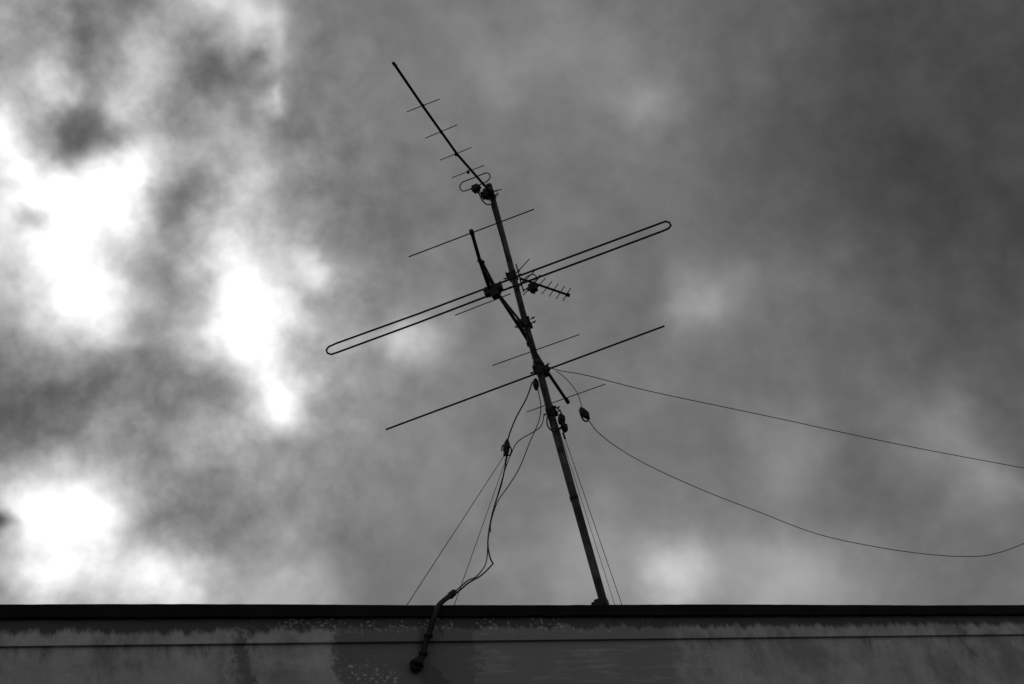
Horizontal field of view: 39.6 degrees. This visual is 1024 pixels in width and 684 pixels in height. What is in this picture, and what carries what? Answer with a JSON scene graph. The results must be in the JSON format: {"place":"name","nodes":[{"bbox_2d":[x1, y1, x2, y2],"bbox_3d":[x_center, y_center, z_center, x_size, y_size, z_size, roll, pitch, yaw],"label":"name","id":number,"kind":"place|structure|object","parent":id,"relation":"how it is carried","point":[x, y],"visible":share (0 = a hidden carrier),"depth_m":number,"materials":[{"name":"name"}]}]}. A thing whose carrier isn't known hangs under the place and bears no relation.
{"place":"outdoors","nodes":[
{"label":"outdoors","id":0,"kind":"place"},
{"bbox_2d":[0,0,1023,604],"label":"sky","id":1,"kind":"structure","parent":0,"point":[200,200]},
{"label":"ground","id":2,"kind":"structure","parent":0,"visible":0},
{"bbox_2d":[0,635,1023,683],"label":"front wall","id":3,"kind":"structure","parent":2,"relation":"on","point":[912,660],"depth_m":8.89,"materials":[{"name":"grey concrete"}]},
{"bbox_2d":[0,616,1023,647],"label":"edge band","id":4,"kind":"object","parent":3,"relation":"on","point":[94,633],"visible":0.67,"depth_m":8.78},
{"bbox_2d":[0,604,1023,619],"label":"roof capping","id":5,"kind":"object","parent":4,"relation":"on","point":[133,611],"visible":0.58,"depth_m":8.82,"materials":[{"name":"black metal"}]},
{"bbox_3d":[-0.708,4.099,11.591,17.500,0.200,6.478,5,-40,-26],"label":"roof deck","id":6,"kind":"object","parent":3,"relation":"on","visible":0},
{"bbox_2d":[407,454,504,604],"bbox_3d":[-0.439,1.384,9.959,0.023,2.136,1.970,-34,-39,25],"label":"guy wire","id":7,"kind":"object","parent":6,"relation":"attached to","point":[454,531],"visible":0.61,"depth_m":10.04,"materials":[{"name":"metal"}]},
{"bbox_2d":[454,457,507,604],"bbox_3d":[-0.262,1.444,10.070,0.023,2.094,1.554,-31,-38,22],"label":"guy wire","id":8,"kind":"object","parent":6,"relation":"attached to","point":[481,527],"visible":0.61,"depth_m":10.29,"materials":[{"name":"metal"}]},
{"bbox_2d":[486,183,608,604],"bbox_3d":[0.310,0.536,11.546,0.240,4.966,0.240,-15,-35,0],"label":"antenna mast","id":9,"kind":"object","parent":6,"relation":"on","point":[540,372],"visible":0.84,"depth_m":11.47,"materials":[{"name":"metal"}]},
{"bbox_2d":[392,61,501,204],"bbox_3d":[-0.606,-1.744,12.137,0.329,0.271,1.899,-24,-36,12],"label":"yagi antenna","id":10,"kind":"object","parent":9,"relation":"attached to","point":[486,193],"visible":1,"depth_m":12.50,"materials":[{"name":"metal"}]},
{"bbox_2d":[409,382,543,672],"bbox_3d":[-0.356,1.229,10.128,0.566,3.011,2.236,-32,-38,22],"label":"coaxial cable","id":11,"kind":"object","parent":9,"relation":"attached to","point":[416,665],"visible":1,"depth_m":9.18,"materials":[{"name":"rubber"}]},
{"bbox_2d":[325,209,671,429],"bbox_3d":[-0.073,-0.130,11.727,2.935,0.408,2.394,-15,-35,0],"label":"yagi antenna","id":12,"kind":"object","parent":9,"relation":"attached to","point":[492,289],"visible":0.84,"depth_m":11.46,"materials":[{"name":"metal"}]},
{"bbox_2d":[511,259,570,300],"bbox_3d":[0.275,-0.539,12.308,0.558,0.311,0.234,7,-40,-28],"label":"yagi antenna","id":13,"kind":"object","parent":9,"relation":"attached to","point":[533,286],"visible":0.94,"depth_m":12.25,"materials":[{"name":"metal"}]},
{"bbox_2d":[557,423,614,604],"bbox_3d":[0.676,1.655,11.189,0.024,2.650,0.793,-20,-35,7],"label":"guy wire","id":14,"kind":"object","parent":9,"relation":"attached to","point":[586,516],"visible":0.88,"depth_m":11.28,"materials":[{"name":"metal"}]},
{"bbox_2d":[562,432,621,604],"bbox_3d":[0.865,2.062,11.460,0.024,2.238,1.760,-19,-35,6],"label":"guy wire","id":15,"kind":"object","parent":9,"relation":"attached to","point":[590,512],"visible":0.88,"depth_m":11.42,"materials":[{"name":"metal"}]},
{"bbox_3d":[6.533,2.215,13.605,0.154,2.065,0.118,-15,-35,0],"label":"wire support pole","id":16,"kind":"object","parent":6,"relation":"on","visible":0},
{"bbox_2d":[547,366,1022,467],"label":"overhead wire","id":17,"kind":"object","parent":16,"relation":"attached to","point":[779,418],"visible":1,"depth_m":12.59,"materials":[{"name":"metal"}]},
{"bbox_2d":[556,371,1023,556],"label":"overhead wire","id":18,"kind":"object","parent":16,"relation":"attached to","point":[583,412],"visible":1,"depth_m":11.67,"materials":[{"name":"rubber"}]}
]}

